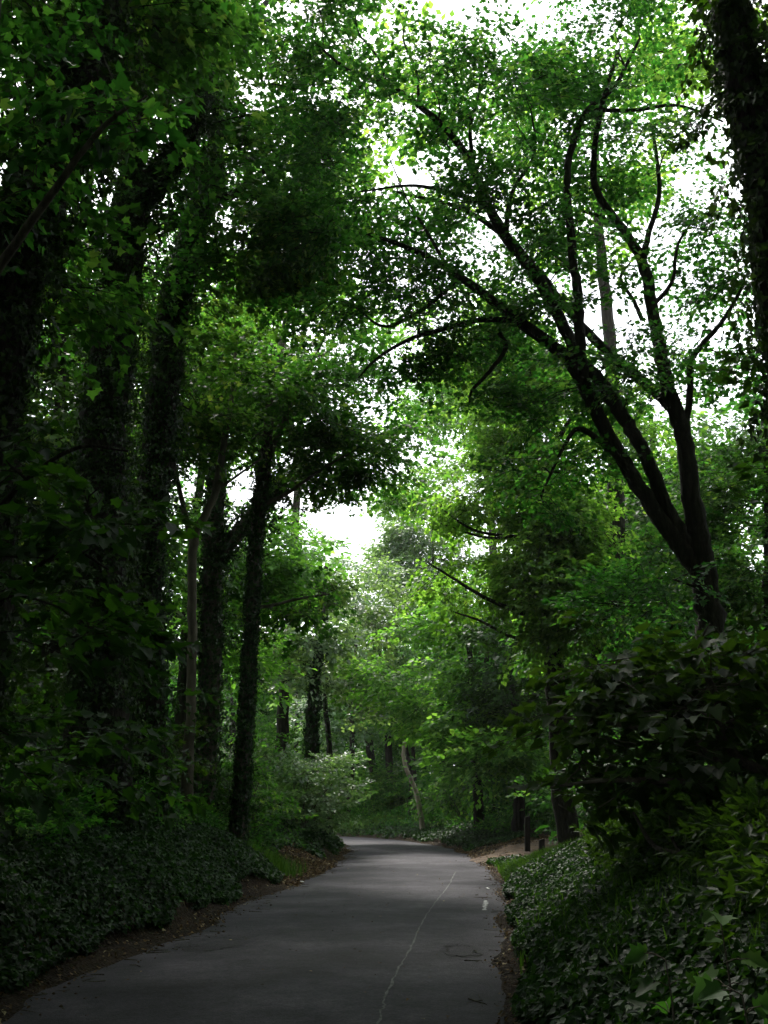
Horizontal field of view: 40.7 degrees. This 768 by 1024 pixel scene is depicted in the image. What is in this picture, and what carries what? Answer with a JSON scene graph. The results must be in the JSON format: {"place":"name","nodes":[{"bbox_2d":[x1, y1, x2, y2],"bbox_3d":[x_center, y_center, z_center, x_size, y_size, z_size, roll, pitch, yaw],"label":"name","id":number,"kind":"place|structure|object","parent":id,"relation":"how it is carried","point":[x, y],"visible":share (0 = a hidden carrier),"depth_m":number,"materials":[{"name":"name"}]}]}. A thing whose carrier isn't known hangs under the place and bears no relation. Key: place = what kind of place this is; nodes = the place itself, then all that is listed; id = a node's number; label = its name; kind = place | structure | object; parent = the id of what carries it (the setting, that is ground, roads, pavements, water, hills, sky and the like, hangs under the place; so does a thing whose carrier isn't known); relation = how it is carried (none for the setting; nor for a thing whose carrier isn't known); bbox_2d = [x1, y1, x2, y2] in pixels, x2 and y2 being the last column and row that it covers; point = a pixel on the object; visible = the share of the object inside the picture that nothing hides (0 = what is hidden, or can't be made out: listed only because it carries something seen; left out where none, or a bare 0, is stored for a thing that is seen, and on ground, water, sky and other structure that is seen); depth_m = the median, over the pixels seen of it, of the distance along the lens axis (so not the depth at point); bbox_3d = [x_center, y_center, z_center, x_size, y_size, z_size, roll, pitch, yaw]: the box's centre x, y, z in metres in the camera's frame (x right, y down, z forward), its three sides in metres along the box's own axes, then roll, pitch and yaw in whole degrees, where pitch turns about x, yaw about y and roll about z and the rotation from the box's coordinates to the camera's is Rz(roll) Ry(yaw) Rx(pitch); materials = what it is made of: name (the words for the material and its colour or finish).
{"place":"outdoors","nodes":[
{"label":"outdoors","id":0,"kind":"place"},
{"bbox_2d":[1,836,505,1023],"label":"road","id":1,"kind":"structure","parent":0,"point":[218,985],"depth_m":11.01,"materials":[{"name":"grey asphalt"}]},
{"bbox_2d":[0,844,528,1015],"bbox_3d":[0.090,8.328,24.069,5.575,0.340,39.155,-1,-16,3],"label":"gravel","id":2,"kind":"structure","parent":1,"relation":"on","point":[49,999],"depth_m":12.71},
{"bbox_2d":[376,873,454,1023],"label":"road crack","id":3,"kind":"object","parent":1,"relation":"on","point":[386,993],"visible":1,"depth_m":10.59,"materials":[{"name":"grey asphalt"}]},
{"bbox_2d":[440,944,482,956],"bbox_3d":[0.886,5.062,11.946,0.508,0.011,1.065,0,-16,0],"label":"road patch","id":4,"kind":"object","parent":1,"relation":"on","point":[458,950],"visible":1,"depth_m":11.94,"materials":[{"name":"grey asphalt"}]},
{"bbox_2d":[456,864,484,867],"bbox_3d":[2.335,9.644,28.225,0.736,0.014,1.900,0,-16,0],"label":"road patch","id":5,"kind":"object","parent":1,"relation":"on","point":[469,865],"visible":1,"depth_m":28.22,"materials":[{"name":"grey asphalt"}]},
{"bbox_2d":[482,900,488,909],"bbox_3d":[1.690,6.574,17.309,0.113,0.001,1.721,-2,-16,7],"label":"road marking","id":6,"kind":"object","parent":1,"relation":"on","point":[485,902],"visible":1,"depth_m":17.57,"materials":[{"name":"paint"}]},
{"bbox_2d":[0,800,753,1023],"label":"ground","id":7,"kind":"structure","parent":0,"point":[14,997],"depth_m":12.46,"materials":[{"name":"soil"}]},
{"bbox_2d":[5,637,64,775],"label":"understorey bush","id":8,"kind":"object","parent":7,"relation":"on","point":[37,686],"visible":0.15,"depth_m":18.61,"materials":[{"name":"green plant"}]},
{"bbox_2d":[0,671,83,773],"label":"understorey bush","id":9,"kind":"object","parent":7,"relation":"on","point":[8,750],"visible":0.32,"depth_m":13.97,"materials":[{"name":"green plant"}]},
{"bbox_2d":[20,663,66,759],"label":"understorey bush","id":10,"kind":"object","parent":7,"relation":"on","point":[56,693],"visible":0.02,"depth_m":24.25,"materials":[{"name":"green plant"}]},
{"bbox_2d":[14,246,194,751],"bbox_3d":[-8.946,-0.309,26.798,7.678,16.788,9.136,0,-16,0],"label":"beech tree","id":11,"kind":"object","parent":7,"relation":"on","point":[38,410],"visible":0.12,"depth_m":26.18,"materials":[{"name":"green plant"}]},
{"bbox_2d":[0,416,227,842],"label":"sycamore sapling","id":12,"kind":"object","parent":7,"relation":"on","point":[85,527],"visible":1,"depth_m":8.53,"materials":[{"name":"green plant"}]},
{"bbox_2d":[0,0,242,275],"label":"sycamore tree","id":13,"kind":"object","parent":7,"relation":"on","point":[48,102],"visible":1,"depth_m":8.74,"materials":[{"name":"green plant"}]},
{"bbox_2d":[0,0,274,850],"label":"ivy clad tree","id":14,"kind":"object","parent":7,"relation":"on","point":[165,35],"visible":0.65,"depth_m":12.33,"materials":[{"name":"green plant"}]},
{"bbox_2d":[16,220,263,711],"bbox_3d":[-7.601,0.188,30.433,7.853,18.441,8.349,-4,-16,14],"label":"beech tree","id":15,"kind":"object","parent":7,"relation":"on","point":[178,557],"visible":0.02,"depth_m":31.12,"materials":[{"name":"green plant"}]},
{"bbox_2d":[49,716,230,787],"bbox_3d":[-5.390,5.326,21.862,3.974,2.928,3.886,-5,-17,18],"label":"understorey bush","id":16,"kind":"object","parent":7,"relation":"on","point":[177,745],"visible":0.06,"depth_m":22.09,"materials":[{"name":"green plant"}]},
{"bbox_2d":[0,797,344,993],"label":"ivy ground cover","id":17,"kind":"object","parent":7,"relation":"on","point":[186,857],"visible":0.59,"depth_m":13.33,"materials":[{"name":"green plant"}]},
{"bbox_2d":[0,0,390,834],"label":"ivy clad tree","id":18,"kind":"object","parent":7,"relation":"on","point":[108,416],"visible":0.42,"depth_m":18.75,"materials":[{"name":"green plant"}]},
{"bbox_2d":[170,745,229,826],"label":"understorey bush","id":19,"kind":"object","parent":7,"relation":"on","point":[177,784],"visible":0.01,"depth_m":27.69,"materials":[{"name":"green plant"}]},
{"bbox_2d":[125,327,303,816],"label":"young tree","id":20,"kind":"object","parent":7,"relation":"on","point":[204,464],"visible":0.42,"depth_m":22.90,"materials":[{"name":"green plant"}]},
{"bbox_2d":[60,87,422,842],"bbox_3d":[-2.516,-1.969,21.583,7.021,17.624,5.861,-8,-18,27],"label":"ivy clad tree","id":21,"kind":"object","parent":7,"relation":"on","point":[164,413],"visible":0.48,"depth_m":20.89,"materials":[{"name":"green plant"}]},
{"bbox_2d":[137,255,352,756],"bbox_3d":[-5.977,0.235,37.054,9.685,20.287,9.794,0,-16,0],"label":"beech tree","id":22,"kind":"object","parent":7,"relation":"on","point":[281,569],"visible":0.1,"depth_m":35.23,"materials":[{"name":"green plant"}]},
{"bbox_2d":[175,748,317,852],"bbox_3d":[-3.765,7.866,28.041,3.975,3.018,3.993,0,-16,0],"label":"hazel shrub","id":23,"kind":"object","parent":7,"relation":"on","point":[268,796],"visible":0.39,"depth_m":27.75,"materials":[{"name":"green plant"}]},
{"bbox_2d":[194,714,306,813],"bbox_3d":[-5.470,10.154,39.756,5.805,4.816,6.349,0,-16,0],"label":"understorey bush","id":24,"kind":"object","parent":7,"relation":"on","point":[267,740],"visible":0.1,"depth_m":39.98,"materials":[{"name":"green plant"}]},
{"bbox_2d":[0,845,517,1011],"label":"twig litter","id":25,"kind":"object","parent":7,"relation":"on","point":[473,1000],"visible":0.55,"depth_m":12.84,"materials":[{"name":"brown plant"}]},
{"bbox_2d":[147,293,372,825],"bbox_3d":[-3.573,1.983,27.697,6.776,16.537,5.138,0,-16,0],"label":"ivy clad tree","id":26,"kind":"object","parent":7,"relation":"on","point":[218,548],"visible":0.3,"depth_m":27.22,"materials":[{"name":"green plant"}]},
{"bbox_2d":[219,828,309,877],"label":"grass","id":27,"kind":"structure","parent":7,"relation":"on","point":[280,863],"depth_m":23.48,"materials":[{"name":"green plant"}]},
{"bbox_2d":[0,829,584,1023],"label":"leaf litter","id":28,"kind":"object","parent":7,"relation":"on","point":[318,867],"visible":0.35,"depth_m":21.52,"materials":[{"name":"brown plant"}]},
{"bbox_2d":[0,754,585,849],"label":"herb layer","id":29,"kind":"object","parent":7,"relation":"on","point":[26,815],"visible":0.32,"depth_m":18.81,"materials":[{"name":"green plant"}]},
{"bbox_2d":[150,295,467,853],"bbox_3d":[-2.052,1.030,24.688,8.381,15.152,6.308,5,-16,-17],"label":"ivy clad tree","id":30,"kind":"object","parent":7,"relation":"on","point":[329,432],"visible":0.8,"depth_m":24.75,"materials":[{"name":"green plant"}]},
{"bbox_2d":[257,753,367,837],"bbox_3d":[-2.646,9.986,36.545,3.736,2.926,3.862,-5,-16,17],"label":"elder shrub","id":31,"kind":"object","parent":7,"relation":"on","point":[329,829],"visible":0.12,"depth_m":36.47,"materials":[{"name":"green plant"}]},
{"bbox_2d":[252,742,377,834],"bbox_3d":[-2.571,8.950,33.006,4.782,3.222,4.931,0,-16,0],"label":"elder shrub","id":32,"kind":"object","parent":7,"relation":"on","point":[318,795],"visible":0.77,"depth_m":32.48,"materials":[{"name":"green plant"}]},
{"bbox_2d":[258,563,375,828],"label":"ivy clad tree","id":33,"kind":"object","parent":7,"relation":"on","point":[312,680],"visible":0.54,"depth_m":41.38,"materials":[{"name":"green plant"}]},
{"bbox_2d":[273,761,362,813],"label":"understorey bush","id":34,"kind":"object","parent":7,"relation":"on","point":[355,778],"depth_m":61.20,"materials":[{"name":"green plant"}]},
{"bbox_2d":[267,552,425,812],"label":"ash tree","id":35,"kind":"object","parent":7,"relation":"on","point":[353,735],"visible":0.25,"depth_m":59.89,"materials":[{"name":"green plant"}]},
{"bbox_2d":[268,552,438,830],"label":"ash tree","id":36,"kind":"object","parent":7,"relation":"on","point":[375,623],"visible":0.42,"depth_m":47.52,"materials":[{"name":"green plant"}]},
{"bbox_2d":[207,232,517,757],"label":"beech tree","id":37,"kind":"object","parent":7,"relation":"on","point":[282,725],"visible":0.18,"depth_m":51.48,"materials":[{"name":"green plant"}]},
{"bbox_2d":[320,683,425,809],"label":"beech tree","id":38,"kind":"object","parent":7,"relation":"on","point":[369,756],"visible":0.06,"depth_m":62.24,"materials":[{"name":"green plant"}]},
{"bbox_2d":[319,808,444,835],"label":"grass","id":39,"kind":"structure","parent":7,"relation":"on","point":[376,820],"depth_m":55.34,"materials":[{"name":"green plant"}]},
{"bbox_2d":[2,622,767,844],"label":"undergrowth","id":40,"kind":"object","parent":7,"relation":"on","point":[548,805],"visible":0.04,"depth_m":38.25,"materials":[{"name":"green plant"}]},
{"bbox_2d":[15,327,763,778],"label":"side woodland","id":41,"kind":"object","parent":7,"relation":"on","point":[745,415],"visible":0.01,"depth_m":36.10,"materials":[{"name":"green plant"}]},
{"bbox_2d":[358,759,424,815],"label":"understorey bush","id":42,"kind":"object","parent":7,"relation":"on","point":[380,777],"visible":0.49,"depth_m":58.14,"materials":[{"name":"green plant"}]},
{"bbox_2d":[32,560,756,795],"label":"woodland","id":43,"kind":"object","parent":7,"relation":"on","point":[392,752],"visible":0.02,"depth_m":71.35,"materials":[{"name":"green plant"}]},
{"bbox_2d":[344,694,446,818],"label":"beech tree","id":44,"kind":"object","parent":7,"relation":"on","point":[407,755],"visible":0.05,"depth_m":56.22,"materials":[{"name":"green plant"}]},
{"bbox_2d":[359,667,455,819],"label":"beech tree","id":45,"kind":"object","parent":7,"relation":"on","point":[412,754],"visible":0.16,"depth_m":55.14,"materials":[{"name":"green plant"}]},
{"bbox_2d":[401,741,424,828],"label":"bare sapling","id":46,"kind":"object","parent":7,"relation":"on","point":[419,808],"visible":0.75,"depth_m":48.69,"materials":[{"name":"brown wood"}]},
{"bbox_2d":[329,511,511,774],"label":"beech tree","id":47,"kind":"object","parent":7,"relation":"on","point":[396,541],"visible":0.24,"depth_m":66.69,"materials":[{"name":"green plant"}]},
{"bbox_2d":[395,665,466,818],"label":"beech tree","id":48,"kind":"object","parent":7,"relation":"on","point":[430,697],"visible":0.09,"depth_m":53.69,"materials":[{"name":"green plant"}]},
{"bbox_2d":[399,761,470,814],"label":"understorey bush","id":49,"kind":"object","parent":7,"relation":"on","point":[427,777],"visible":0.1,"depth_m":54.96,"materials":[{"name":"green plant"}]},
{"bbox_2d":[327,564,576,827],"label":"beech tree","id":50,"kind":"object","parent":7,"relation":"on","point":[443,731],"visible":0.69,"depth_m":41.02,"materials":[{"name":"green plant"}]},
{"bbox_2d":[404,761,511,827],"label":"understorey bush","id":51,"kind":"object","parent":7,"relation":"on","point":[450,803],"visible":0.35,"depth_m":48.23,"materials":[{"name":"green plant"}]},
{"bbox_2d":[358,273,591,778],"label":"beech tree","id":52,"kind":"object","parent":7,"relation":"on","point":[385,507],"visible":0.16,"depth_m":62.67,"materials":[{"name":"green plant"}]},
{"bbox_2d":[415,561,582,821],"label":"beech tree","id":53,"kind":"object","parent":7,"relation":"on","point":[451,655],"visible":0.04,"depth_m":46.09,"materials":[{"name":"green plant"}]},
{"bbox_2d":[426,602,580,831],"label":"beech tree","id":54,"kind":"object","parent":7,"relation":"on","point":[512,696],"visible":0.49,"depth_m":38.88,"materials":[{"name":"green plant"}]},
{"bbox_2d":[243,0,767,778],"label":"spreading tree","id":55,"kind":"object","parent":7,"relation":"on","point":[565,76],"visible":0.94,"depth_m":17.54,"materials":[{"name":"green plant"}]},
{"bbox_2d":[461,764,578,825],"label":"understorey bush","id":56,"kind":"object","parent":7,"relation":"on","point":[506,800],"visible":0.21,"depth_m":42.80,"materials":[{"name":"green plant"}]},
{"bbox_2d":[524,816,529,851],"bbox_3d":[4.388,10.028,31.668,0.201,1.397,0.160,0,-16,0],"label":"wooden post","id":57,"kind":"object","parent":7,"relation":"on","point":[527,832],"visible":0.6,"depth_m":31.66,"materials":[{"name":"brown wood"}]},
{"bbox_2d":[493,836,579,883],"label":"grass","id":58,"kind":"structure","parent":7,"relation":"on","point":[523,860],"depth_m":21.82,"materials":[{"name":"green plant"}]},
{"bbox_2d":[539,839,544,850],"bbox_3d":[4.579,9.911,30.038,0.184,0.817,0.160,0,-16,0],"label":"wooden post","id":59,"kind":"object","parent":7,"relation":"on","point":[541,843],"visible":0.4,"depth_m":30.04,"materials":[{"name":"brown wood"}]},
{"bbox_2d":[394,267,694,844],"bbox_3d":[4.289,0.929,29.010,8.423,17.209,6.116,6,-17,-20],"label":"ivy clad tree","id":60,"kind":"object","parent":7,"relation":"on","point":[523,593],"visible":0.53,"depth_m":28.12,"materials":[{"name":"green plant"}]},
{"bbox_2d":[322,820,767,1023],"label":"ivy ground cover","id":61,"kind":"object","parent":7,"relation":"on","point":[541,983],"visible":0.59,"depth_m":6.82,"materials":[{"name":"green plant"}]},
{"bbox_2d":[632,812,701,861],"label":"fallen branch","id":62,"kind":"object","parent":61,"relation":"on","point":[652,844],"visible":0.67,"depth_m":8.08,"materials":[{"name":"brown wood"}]},
{"bbox_2d":[324,0,767,760],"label":"beech tree","id":63,"kind":"object","parent":7,"relation":"on","point":[608,312],"visible":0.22,"depth_m":32.49,"materials":[{"name":"green plant"}]},
{"bbox_2d":[499,453,746,815],"bbox_3d":[7.420,4.054,33.119,7.931,13.219,8.091,-9,-18,30],"label":"beech tree","id":64,"kind":"object","parent":7,"relation":"on","point":[582,660],"visible":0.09,"depth_m":32.73,"materials":[{"name":"green plant"}]},
{"bbox_2d":[481,604,767,858],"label":"sycamore sapling","id":65,"kind":"object","parent":7,"relation":"on","point":[653,697],"visible":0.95,"depth_m":9.26,"materials":[{"name":"green plant"}]},
{"bbox_2d":[542,736,710,826],"bbox_3d":[4.663,5.210,18.629,3.753,2.178,2.837,0,-16,0],"label":"understorey bush","id":66,"kind":"object","parent":7,"relation":"on","point":[551,772],"visible":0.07,"depth_m":18.36,"materials":[{"name":"green plant"}]},
{"bbox_2d":[512,842,767,1023],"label":"grass","id":67,"kind":"structure","parent":7,"relation":"on","point":[521,959],"depth_m":7.56,"materials":[{"name":"green plant"}]},
{"bbox_2d":[521,390,763,660],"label":"beech tree","id":68,"kind":"object","parent":7,"relation":"on","point":[702,415],"visible":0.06,"depth_m":38.65,"materials":[{"name":"green plant"}]},
{"bbox_2d":[551,506,767,675],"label":"beech tree","id":69,"kind":"object","parent":7,"relation":"on","point":[649,616],"visible":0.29,"depth_m":24.16,"materials":[{"name":"green plant"}]},
{"bbox_2d":[623,942,695,1023],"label":"sycamore seedling","id":70,"kind":"object","parent":7,"relation":"on","point":[638,956],"visible":0.96,"depth_m":4.85,"materials":[{"name":"green plant"}]},
{"bbox_2d":[572,704,751,815],"bbox_3d":[8.046,7.206,28.376,5.898,4.604,6.015,0,-16,0],"label":"understorey bush","id":71,"kind":"object","parent":7,"relation":"on","point":[615,760],"depth_m":27.96,"materials":[{"name":"green plant"}]},
{"bbox_2d":[568,716,763,821],"bbox_3d":[6.596,5.590,22.486,5.486,3.338,4.616,0,-16,0],"label":"understorey bush","id":72,"kind":"object","parent":7,"relation":"on","point":[587,817],"visible":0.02,"depth_m":22.66,"materials":[{"name":"green plant"}]},
{"bbox_2d":[570,763,767,949],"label":"bramble cover","id":73,"kind":"object","parent":7,"relation":"on","point":[748,805],"visible":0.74,"depth_m":6.98,"materials":[{"name":"green plant"}]},
{"bbox_2d":[632,402,767,661],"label":"maple tree","id":74,"kind":"object","parent":7,"relation":"on","point":[723,498],"visible":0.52,"depth_m":24.43,"materials":[{"name":"green plant"}]},
{"bbox_2d":[668,0,767,631],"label":"ivy clad tree","id":75,"kind":"object","parent":7,"relation":"on","point":[738,29],"visible":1,"depth_m":10.30,"materials":[{"name":"green plant"}]},
{"bbox_2d":[692,972,767,1023],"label":"sycamore seedling","id":76,"kind":"object","parent":7,"relation":"on","point":[706,988],"visible":1,"depth_m":3.97,"materials":[{"name":"green plant"}]},
{"bbox_2d":[695,909,767,1005],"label":"sycamore seedling","id":77,"kind":"object","parent":7,"relation":"on","point":[754,960],"visible":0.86,"depth_m":4.49,"materials":[{"name":"green plant"}]},
{"bbox_2d":[756,723,767,783],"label":"understorey bush","id":78,"kind":"object","parent":7,"relation":"on","point":[765,757],"visible":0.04,"depth_m":16.32,"materials":[{"name":"green plant"}]},
{"bbox_2d":[0,0,767,755],"label":"sky","id":79,"kind":"structure","parent":0,"point":[337,525],"materials":[{"name":"white"}]},
{"bbox_2d":[469,831,582,862],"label":"path","id":80,"kind":"structure","parent":0,"point":[518,848],"depth_m":32.20,"materials":[{"name":"brown soil"}]}
]}

